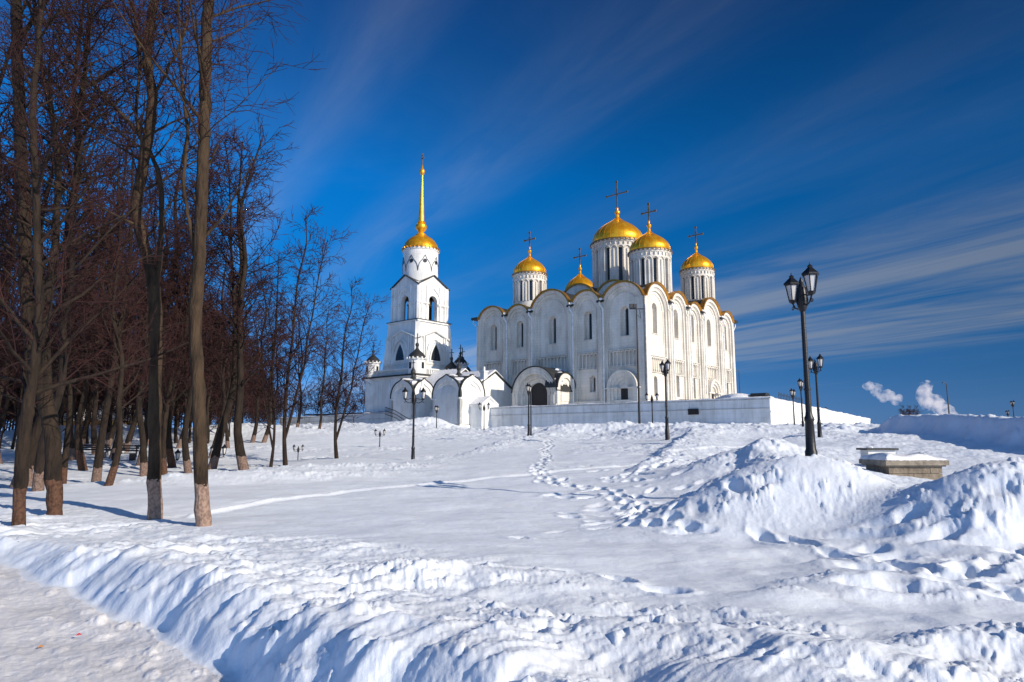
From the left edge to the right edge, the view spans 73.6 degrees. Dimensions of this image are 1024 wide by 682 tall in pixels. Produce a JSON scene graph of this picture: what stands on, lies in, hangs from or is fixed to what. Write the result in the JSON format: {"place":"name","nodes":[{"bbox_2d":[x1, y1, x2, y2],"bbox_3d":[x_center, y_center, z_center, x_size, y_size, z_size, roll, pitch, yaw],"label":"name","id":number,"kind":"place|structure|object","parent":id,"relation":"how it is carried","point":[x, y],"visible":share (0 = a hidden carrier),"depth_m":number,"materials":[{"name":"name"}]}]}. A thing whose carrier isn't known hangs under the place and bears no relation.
{"place":"outdoors","nodes":[
{"label":"outdoors","id":0,"kind":"place"},
{"bbox_2d":[0,564,224,681],"bbox_3d":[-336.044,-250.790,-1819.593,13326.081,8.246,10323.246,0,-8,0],"label":"path","id":1,"kind":"structure","parent":0,"point":[54,621],"depth_m":7.23,"materials":[{"name":"snow"}]},
{"bbox_2d":[0,413,1023,681],"bbox_3d":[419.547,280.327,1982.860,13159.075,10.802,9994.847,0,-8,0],"label":"ground","id":2,"kind":"structure","parent":0,"point":[622,551],"depth_m":10.64,"materials":[{"name":"snow"}]},
{"bbox_2d":[0,230,20,379],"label":"bare tree","id":3,"kind":"object","parent":2,"relation":"on","point":[13,324],"visible":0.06,"depth_m":51.41,"materials":[{"name":"brown plant"}]},
{"bbox_2d":[0,245,22,433],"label":"bare tree","id":4,"kind":"object","parent":2,"relation":"on","point":[4,413],"visible":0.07,"depth_m":55.28,"materials":[{"name":"brown plant"}]},
{"bbox_2d":[0,98,22,375],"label":"bare tree","id":5,"kind":"object","parent":2,"relation":"on","point":[3,332],"visible":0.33,"depth_m":34.91,"materials":[{"name":"brown plant"}]},
{"bbox_2d":[0,175,23,373],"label":"bare tree","id":6,"kind":"object","parent":2,"relation":"on","point":[7,296],"visible":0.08,"depth_m":40.97,"materials":[{"name":"brown plant"}]},
{"bbox_2d":[0,158,34,392],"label":"bare tree","id":7,"kind":"object","parent":2,"relation":"on","point":[13,374],"visible":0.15,"depth_m":39.56,"materials":[{"name":"brown plant"}]},
{"bbox_2d":[1,348,35,426],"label":"bare tree","id":8,"kind":"object","parent":2,"relation":"on","point":[12,409],"visible":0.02,"depth_m":66.09,"materials":[{"name":"brown plant"}]},
{"bbox_2d":[0,349,37,448],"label":"bare tree","id":9,"kind":"object","parent":2,"relation":"on","point":[4,423],"visible":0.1,"depth_m":61.96,"materials":[{"name":"brown plant"}]},
{"bbox_2d":[0,302,58,448],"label":"bare tree","id":10,"kind":"object","parent":2,"relation":"on","point":[20,393],"visible":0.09,"depth_m":60.59,"materials":[{"name":"brown plant"}]},
{"bbox_2d":[0,149,72,463],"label":"bare tree","id":11,"kind":"object","parent":2,"relation":"on","point":[2,390],"visible":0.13,"depth_m":40.55,"materials":[{"name":"brown plant"}]},
{"bbox_2d":[0,0,90,330],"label":"bare tree","id":12,"kind":"object","parent":2,"relation":"on","point":[24,7],"visible":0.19,"depth_m":26.45,"materials":[{"name":"brown plant"}]},
{"bbox_2d":[0,122,117,483],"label":"bare tree","id":13,"kind":"object","parent":2,"relation":"on","point":[68,402],"visible":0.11,"depth_m":27.02,"materials":[{"name":"brown plant"}]},
{"bbox_2d":[14,216,105,422],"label":"bare tree","id":14,"kind":"object","parent":2,"relation":"on","point":[60,411],"visible":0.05,"depth_m":43.49,"materials":[{"name":"brown plant"}]},
{"bbox_2d":[0,49,136,486],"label":"bare tree","id":15,"kind":"object","parent":2,"relation":"on","point":[54,370],"visible":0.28,"depth_m":25.78,"materials":[{"name":"brown plant"}]},
{"bbox_2d":[0,49,138,491],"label":"bare tree","id":16,"kind":"object","parent":2,"relation":"on","point":[38,484],"visible":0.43,"depth_m":23.68,"materials":[{"name":"brown plant"}]},
{"bbox_2d":[46,241,116,446],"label":"bare tree","id":17,"kind":"object","parent":2,"relation":"on","point":[84,431],"visible":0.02,"depth_m":61.68,"materials":[{"name":"brown plant"}]},
{"bbox_2d":[58,332,113,443],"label":"bare tree","id":18,"kind":"object","parent":2,"relation":"on","point":[75,408],"visible":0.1,"depth_m":65.47,"materials":[{"name":"brown plant"}]},
{"bbox_2d":[52,314,136,443],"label":"bare tree","id":19,"kind":"object","parent":2,"relation":"on","point":[87,438],"visible":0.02,"depth_m":66.34,"materials":[{"name":"brown plant"}]},
{"bbox_2d":[51,172,138,460],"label":"bare tree","id":20,"kind":"object","parent":2,"relation":"on","point":[72,455],"visible":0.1,"depth_m":44.24,"materials":[{"name":"brown plant"}]},
{"bbox_2d":[83,444,109,458],"bbox_3d":[-27.899,7.372,45.509,1.800,0.960,0.590,2,-8,-15],"label":"park bench","id":21,"kind":"object","parent":2,"relation":"on","point":[105,453],"visible":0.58,"depth_m":45.72,"materials":[{"name":"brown wood"}]},
{"bbox_2d":[77,366,116,422],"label":"bare tree","id":22,"kind":"object","parent":2,"relation":"on","point":[113,398],"visible":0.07,"depth_m":75.00,"materials":[{"name":"brown plant"}]},
{"bbox_2d":[23,111,177,470],"bbox_3d":[-21.764,-3.065,36.480,6.446,20.592,7.639,-2,-8,13],"label":"bare tree","id":23,"kind":"object","parent":2,"relation":"on","point":[81,459],"visible":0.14,"depth_m":36.06,"materials":[{"name":"brown plant"}]},
{"bbox_2d":[72,203,142,454],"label":"bare tree","id":24,"kind":"object","parent":2,"relation":"on","point":[94,421],"visible":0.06,"depth_m":51.84,"materials":[{"name":"brown plant"}]},
{"bbox_2d":[0,0,217,514],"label":"bare tree","id":25,"kind":"object","parent":2,"relation":"on","point":[50,426],"visible":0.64,"depth_m":17.62,"materials":[{"name":"brown plant"}]},
{"bbox_2d":[77,324,146,433],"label":"bare tree","id":26,"kind":"object","parent":2,"relation":"on","point":[126,400],"visible":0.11,"depth_m":60.75,"materials":[{"name":"brown plant"}]},
{"bbox_2d":[43,117,183,485],"bbox_3d":[-14.396,-1.485,25.065,3.952,13.887,4.683,-2,-8,15],"label":"bare tree","id":27,"kind":"object","parent":2,"relation":"on","point":[111,476],"visible":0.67,"depth_m":24.54,"materials":[{"name":"brown plant"}]},
{"bbox_2d":[84,402,143,424],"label":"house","id":28,"kind":"structure","parent":2,"relation":"on","point":[113,416],"depth_m":99.74,"materials":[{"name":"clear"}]},
{"bbox_2d":[40,103,188,481],"bbox_3d":[-17.096,-2.377,28.566,5.701,17.132,5.751,-1,-8,9],"label":"bare tree","id":29,"kind":"object","parent":2,"relation":"on","point":[98,464],"visible":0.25,"depth_m":28.47,"materials":[{"name":"brown plant"}]},
{"bbox_2d":[0,0,230,487],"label":"bare tree","id":30,"kind":"object","parent":2,"relation":"on","point":[36,431],"visible":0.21,"depth_m":26.66,"materials":[{"name":"brown plant"}]},
{"bbox_2d":[85,217,151,458],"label":"bare tree","id":31,"kind":"object","parent":2,"relation":"on","point":[114,442],"visible":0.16,"depth_m":46.63,"materials":[{"name":"brown plant"}]},
{"bbox_2d":[0,0,245,525],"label":"bare tree","id":32,"kind":"object","parent":2,"relation":"on","point":[37,337],"visible":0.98,"depth_m":15.71,"materials":[{"name":"brown plant"}]},
{"bbox_2d":[111,445,139,460],"bbox_3d":[-24.636,7.114,43.523,1.800,0.960,0.590,-3,-8,20],"label":"park bench","id":33,"kind":"object","parent":2,"relation":"on","point":[132,456],"visible":0.69,"depth_m":43.49,"materials":[{"name":"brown wood"}]},
{"bbox_2d":[91,234,166,440],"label":"bare tree","id":34,"kind":"object","parent":2,"relation":"on","point":[109,424],"depth_m":68.19,"materials":[{"name":"brown plant"}]},
{"bbox_2d":[99,225,164,447],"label":"bare tree","id":35,"kind":"object","parent":2,"relation":"on","point":[111,435],"visible":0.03,"depth_m":59.99,"materials":[{"name":"brown plant"}]},
{"bbox_2d":[123,382,145,424],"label":"bare tree","id":36,"kind":"object","parent":2,"relation":"on","point":[126,408],"visible":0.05,"depth_m":83.30,"materials":[{"name":"brown plant"}]},
{"bbox_2d":[0,0,299,519],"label":"bare tree","id":37,"kind":"object","parent":2,"relation":"on","point":[154,470],"visible":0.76,"depth_m":17.43,"materials":[{"name":"brown plant"}]},
{"bbox_2d":[122,161,193,465],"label":"bare tree","id":38,"kind":"object","parent":2,"relation":"on","point":[146,431],"visible":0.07,"depth_m":39.92,"materials":[{"name":"brown plant"}]},
{"bbox_2d":[109,195,209,451],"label":"bare tree","id":39,"kind":"object","parent":2,"relation":"on","point":[129,437],"visible":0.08,"depth_m":53.99,"materials":[{"name":"brown plant"}]},
{"bbox_2d":[106,151,214,476],"bbox_3d":[-17.143,-1.407,33.127,5.109,16.455,4.590,5,-9,-30],"label":"bare tree","id":40,"kind":"object","parent":2,"relation":"on","point":[143,454],"visible":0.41,"depth_m":32.99,"materials":[{"name":"brown plant"}]},
{"bbox_2d":[101,86,223,430],"bbox_3d":[-19.646,-3.396,38.132,6.878,21.773,5.776,3,-8,-18],"label":"bare tree","id":41,"kind":"object","parent":2,"relation":"on","point":[174,265],"visible":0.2,"depth_m":38.59,"materials":[{"name":"brown plant"}]},
{"bbox_2d":[138,292,231,424],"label":"bare tree","id":42,"kind":"object","parent":2,"relation":"on","point":[188,376],"visible":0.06,"depth_m":65.66,"materials":[{"name":"brown plant"}]},
{"bbox_2d":[136,178,240,474],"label":"bare tree","id":43,"kind":"object","parent":2,"relation":"on","point":[171,381],"visible":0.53,"depth_m":33.91,"materials":[{"name":"brown plant"}]},
{"bbox_2d":[149,288,232,442],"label":"bare tree","id":44,"kind":"object","parent":2,"relation":"on","point":[189,434],"visible":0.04,"depth_m":64.39,"materials":[{"name":"brown plant"}]},
{"bbox_2d":[166,227,218,448],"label":"bare tree","id":45,"kind":"object","parent":2,"relation":"on","point":[179,444],"visible":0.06,"depth_m":58.35,"materials":[{"name":"brown plant"}]},
{"bbox_2d":[63,0,323,526],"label":"bare tree","id":46,"kind":"object","parent":2,"relation":"on","point":[202,509],"visible":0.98,"depth_m":16.05,"materials":[{"name":"brown plant"}]},
{"bbox_2d":[125,131,264,467],"bbox_3d":[-18.019,-2.764,38.818,6.438,20.565,7.629,0,-8,3],"label":"bare tree","id":47,"kind":"object","parent":2,"relation":"on","point":[171,461],"visible":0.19,"depth_m":38.52,"materials":[{"name":"brown plant"}]},
{"bbox_2d":[174,275,215,442],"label":"bare tree","id":48,"kind":"object","parent":2,"relation":"on","point":[175,429],"visible":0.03,"depth_m":66.44,"materials":[{"name":"brown plant"}]},
{"bbox_2d":[158,165,257,472],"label":"bare tree","id":49,"kind":"object","parent":2,"relation":"on","point":[187,466],"visible":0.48,"depth_m":34.58,"materials":[{"name":"brown plant"}]},
{"bbox_2d":[181,340,250,443],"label":"bare tree","id":50,"kind":"object","parent":2,"relation":"on","point":[214,415],"visible":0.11,"depth_m":62.04,"materials":[{"name":"brown plant"}]},
{"bbox_2d":[186,271,247,440],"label":"bare tree","id":51,"kind":"object","parent":2,"relation":"on","point":[209,402],"visible":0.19,"depth_m":57.11,"materials":[{"name":"brown plant"}]},
{"bbox_2d":[210,444,227,457],"bbox_3d":[-19.493,9.348,45.140,0.405,5.112,1.395,-3,-8,20],"label":"street lamp","id":52,"kind":"object","parent":2,"relation":"on","point":[224,448],"visible":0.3,"depth_m":45.81,"materials":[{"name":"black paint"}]},
{"bbox_2d":[211,339,255,422],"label":"bare tree","id":53,"kind":"object","parent":2,"relation":"on","point":[245,385],"visible":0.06,"depth_m":79.22,"materials":[{"name":"brown plant"}]},
{"bbox_2d":[210,334,257,436],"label":"bare tree","id":54,"kind":"object","parent":2,"relation":"on","point":[235,395],"visible":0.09,"depth_m":69.78,"materials":[{"name":"brown plant"}]},
{"bbox_2d":[209,273,263,447],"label":"bare tree","id":55,"kind":"object","parent":2,"relation":"on","point":[227,442],"visible":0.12,"depth_m":56.41,"materials":[{"name":"brown plant"}]},
{"bbox_2d":[184,113,299,469],"bbox_3d":[-13.625,-2.657,34.710,5.895,19.111,7.020,5,-9,-30],"label":"bare tree","id":56,"kind":"object","parent":2,"relation":"on","point":[241,459],"visible":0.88,"depth_m":35.02,"materials":[{"name":"brown plant"}]},
{"bbox_2d":[168,123,318,469],"bbox_3d":[-14.569,-2.656,35.898,7.127,19.468,7.189,5,-9,-31],"label":"bare tree","id":57,"kind":"object","parent":2,"relation":"on","point":[215,456],"visible":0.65,"depth_m":35.78,"materials":[{"name":"brown plant"}]},
{"bbox_2d":[204,242,282,457],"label":"bare tree","id":58,"kind":"object","parent":2,"relation":"on","point":[222,376],"visible":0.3,"depth_m":47.71,"materials":[{"name":"brown plant"}]},
{"bbox_2d":[224,327,274,411],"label":"bare tree","id":59,"kind":"object","parent":2,"relation":"on","point":[251,372],"visible":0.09,"depth_m":78.71,"materials":[{"name":"brown plant"}]},
{"bbox_2d":[242,328,261,423],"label":"bare tree","id":60,"kind":"object","parent":2,"relation":"on","point":[248,392],"visible":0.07,"depth_m":86.31,"materials":[{"name":"brown plant"}]},
{"bbox_2d":[244,388,268,423],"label":"bare tree","id":61,"kind":"object","parent":2,"relation":"on","point":[253,413],"visible":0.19,"depth_m":111.75,"materials":[{"name":"brown plant"}]},
{"bbox_2d":[248,307,275,412],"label":"bare tree","id":62,"kind":"object","parent":2,"relation":"on","point":[258,360],"visible":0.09,"depth_m":94.75,"materials":[{"name":"brown plant"}]},
{"bbox_2d":[243,264,284,442],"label":"bare tree","id":63,"kind":"object","parent":2,"relation":"on","point":[253,438],"visible":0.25,"depth_m":62.47,"materials":[{"name":"brown plant"}]},
{"bbox_2d":[236,285,301,466],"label":"bare tree","id":64,"kind":"object","parent":2,"relation":"on","point":[263,385],"visible":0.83,"depth_m":36.49,"materials":[{"name":"brown plant"}]},
{"bbox_2d":[245,248,301,442],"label":"bare tree","id":65,"kind":"object","parent":2,"relation":"on","point":[265,437],"visible":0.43,"depth_m":62.90,"materials":[{"name":"brown plant"}]},
{"bbox_2d":[265,397,287,422],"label":"bare tree","id":66,"kind":"object","parent":2,"relation":"on","point":[276,412],"visible":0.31,"depth_m":126.45,"materials":[{"name":"brown plant"}]},
{"bbox_2d":[263,306,297,424],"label":"bare tree","id":67,"kind":"object","parent":2,"relation":"on","point":[276,362],"visible":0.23,"depth_m":79.64,"materials":[{"name":"brown plant"}]},
{"bbox_2d":[281,387,299,416],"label":"bare tree","id":68,"kind":"object","parent":2,"relation":"on","point":[291,400],"visible":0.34,"depth_m":149.41,"materials":[{"name":"brown plant"}]},
{"bbox_2d":[288,384,309,415],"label":"bare tree","id":69,"kind":"object","parent":2,"relation":"on","point":[299,402],"visible":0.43,"depth_m":153.14,"materials":[{"name":"brown plant"}]},
{"bbox_2d":[283,293,315,426],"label":"bare tree","id":70,"kind":"object","parent":2,"relation":"on","point":[300,406],"visible":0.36,"depth_m":78.56,"materials":[{"name":"brown plant"}]},
{"bbox_2d":[295,387,312,416],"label":"bare tree","id":71,"kind":"object","parent":2,"relation":"on","point":[308,408],"visible":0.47,"depth_m":158.42,"materials":[{"name":"brown plant"}]},
{"bbox_2d":[253,205,355,464],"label":"bare tree","id":72,"kind":"object","parent":2,"relation":"on","point":[286,374],"visible":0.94,"depth_m":37.08,"materials":[{"name":"brown plant"}]},
{"bbox_2d":[305,377,329,413],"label":"bare tree","id":73,"kind":"object","parent":2,"relation":"on","point":[316,401],"visible":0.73,"depth_m":141.17,"materials":[{"name":"brown plant"}]},
{"bbox_2d":[310,384,329,413],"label":"bare tree","id":74,"kind":"object","parent":2,"relation":"on","point":[317,399],"visible":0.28,"depth_m":149.58,"materials":[{"name":"brown plant"}]},
{"bbox_2d":[306,298,348,428],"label":"bare tree","id":75,"kind":"object","parent":2,"relation":"on","point":[324,380],"visible":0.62,"depth_m":76.55,"materials":[{"name":"brown plant"}]},
{"bbox_2d":[325,376,345,413],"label":"bare tree","id":76,"kind":"object","parent":2,"relation":"on","point":[334,400],"visible":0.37,"depth_m":153.84,"materials":[{"name":"brown plant"}]},
{"bbox_2d":[340,383,354,412],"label":"bare tree","id":77,"kind":"object","parent":2,"relation":"on","point":[344,403],"visible":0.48,"depth_m":157.60,"materials":[{"name":"plant"}]},
{"bbox_2d":[309,277,387,458],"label":"bare tree","id":78,"kind":"object","parent":2,"relation":"on","point":[342,383],"visible":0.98,"depth_m":41.94,"materials":[{"name":"brown plant"}]},
{"bbox_2d":[347,388,360,411],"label":"bare tree","id":79,"kind":"object","parent":2,"relation":"on","point":[354,400],"visible":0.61,"depth_m":157.55,"materials":[{"name":"plant"}]},
{"bbox_2d":[280,409,431,425],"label":"retaining wall","id":80,"kind":"structure","parent":2,"relation":"on","point":[374,418],"depth_m":117.38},
{"bbox_2d":[351,377,365,411],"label":"bare tree","id":81,"kind":"object","parent":2,"relation":"on","point":[362,396],"visible":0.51,"depth_m":152.39,"materials":[{"name":"plant"}]},
{"bbox_2d":[385,407,409,420],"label":"stair railing","id":82,"kind":"object","parent":2,"relation":"on","point":[397,416],"visible":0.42,"depth_m":97.61,"materials":[{"name":"metal"}]},
{"bbox_2d":[390,360,432,421],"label":"gate porch","id":83,"kind":"object","parent":2,"relation":"on","point":[413,383],"visible":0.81,"depth_m":104.60,"materials":[{"name":"paint"}]},
{"bbox_2d":[402,387,425,458],"bbox_3d":[-5.858,5.330,40.654,1.428,5.233,0.414,1,-8,-8],"label":"street lamp","id":84,"kind":"object","parent":2,"relation":"on","point":[414,398],"visible":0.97,"depth_m":40.78,"materials":[{"name":"metal"}]},
{"bbox_2d":[431,355,511,428],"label":"chapel","id":85,"kind":"structure","parent":2,"relation":"on","point":[458,397],"depth_m":97.75,"materials":[{"name":"paint"}]},
{"bbox_2d":[426,349,468,385],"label":"roof","id":86,"kind":"structure","parent":85,"relation":"attached to","point":[435,376],"depth_m":111.24,"materials":[{"name":"stone"}]},
{"bbox_2d":[478,402,489,429],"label":"street lamp","id":87,"kind":"object","parent":2,"relation":"on","point":[479,404],"visible":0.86,"depth_m":79.58,"materials":[{"name":"metal"}]},
{"bbox_2d":[526,383,531,435],"bbox_3d":[1.458,6.297,59.704,0.415,5.240,1.430,-1,-8,10],"label":"street lamp","id":88,"kind":"object","parent":2,"relation":"on","point":[528,388],"visible":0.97,"depth_m":59.54,"materials":[{"name":"metal"}]},
{"bbox_2d":[490,396,770,426],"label":"retaining wall","id":89,"kind":"structure","parent":2,"relation":"on","point":[752,410],"depth_m":81.07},
{"bbox_2d":[629,304,644,423],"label":"floodlight mast","id":90,"kind":"object","parent":2,"relation":"on","point":[632,306],"visible":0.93,"depth_m":70.31,"materials":[{"name":"metal"}]},
{"bbox_2d":[645,392,658,422],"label":"street lamp","id":91,"kind":"object","parent":2,"relation":"on","point":[651,399],"visible":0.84,"depth_m":66.77,"materials":[{"name":"metal"}]},
{"bbox_2d":[659,358,670,439],"bbox_3d":[10.118,3.941,44.887,0.436,5.502,1.501,1,-8,-6],"label":"street lamp","id":92,"kind":"object","parent":2,"relation":"on","point":[665,368],"visible":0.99,"depth_m":44.72,"materials":[{"name":"metal"}]},
{"bbox_2d":[789,389,795,424],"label":"street lamp","id":93,"kind":"object","parent":2,"relation":"on","point":[792,392],"visible":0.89,"depth_m":65.62,"materials":[{"name":"metal"}]},
{"bbox_2d":[797,378,803,426],"bbox_3d":[23.646,5.586,55.764,0.405,5.112,1.395,-5,-9,30],"label":"street lamp","id":94,"kind":"object","parent":2,"relation":"on","point":[800,383],"visible":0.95,"depth_m":55.69,"materials":[{"name":"metal"}]},
{"bbox_2d":[784,262,818,455],"bbox_3d":[7.340,0.852,17.047,0.435,5.493,1.499,0,-8,0],"label":"street lamp","id":95,"kind":"object","parent":2,"relation":"on","point":[798,293],"visible":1,"depth_m":16.96,"materials":[{"name":"metal"}]},
{"bbox_2d":[808,354,823,437],"bbox_3d":[16.496,3.372,36.889,0.424,5.349,1.459,0,-8,-3],"label":"street lamp","id":96,"kind":"object","parent":2,"relation":"on","point":[815,365],"visible":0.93,"depth_m":36.83,"materials":[{"name":"metal"}]},
{"bbox_2d":[770,396,870,424],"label":"retaining wall","id":97,"kind":"structure","parent":2,"relation":"on","point":[781,411],"depth_m":78.19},
{"bbox_2d":[856,446,898,466],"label":"stone parapet","id":98,"kind":"structure","parent":2,"relation":"on","point":[868,450],"depth_m":25.22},
{"bbox_2d":[859,452,948,479],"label":"stone parapet","id":99,"kind":"structure","parent":2,"relation":"on","point":[920,465],"depth_m":20.18,"materials":[{"name":"yellow stone"}]},
{"bbox_2d":[0,0,1023,429],"label":"sky","id":100,"kind":"structure","parent":0,"point":[876,145],"materials":[{"name":"blue"}]},
{"bbox_2d":[301,398,777,415],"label":"terrace ground","id":101,"kind":"structure","parent":0,"point":[325,414],"depth_m":119.86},
{"bbox_2d":[362,153,470,411],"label":"bell tower","id":102,"kind":"structure","parent":101,"relation":"on","point":[420,337],"depth_m":118.22,"materials":[{"name":"white stone"}]},
{"bbox_2d":[471,181,737,405],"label":"cathedral","id":103,"kind":"structure","parent":101,"relation":"on","point":[575,342],"depth_m":101.78,"materials":[{"name":"stone"}]},
{"bbox_2d":[626,308,628,334],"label":"window","id":104,"kind":"structure","parent":103,"relation":"in","point":[627,320],"depth_m":95.82,"materials":[{"name":"black glass"}]},
{"bbox_2d":[717,393,769,397],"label":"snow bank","id":105,"kind":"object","parent":101,"relation":"on","point":[744,395],"visible":0.42,"depth_m":75.70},
{"bbox_2d":[778,392,802,403],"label":"iron fence","id":106,"kind":"object","parent":101,"relation":"on","point":[789,397],"visible":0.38,"depth_m":78.43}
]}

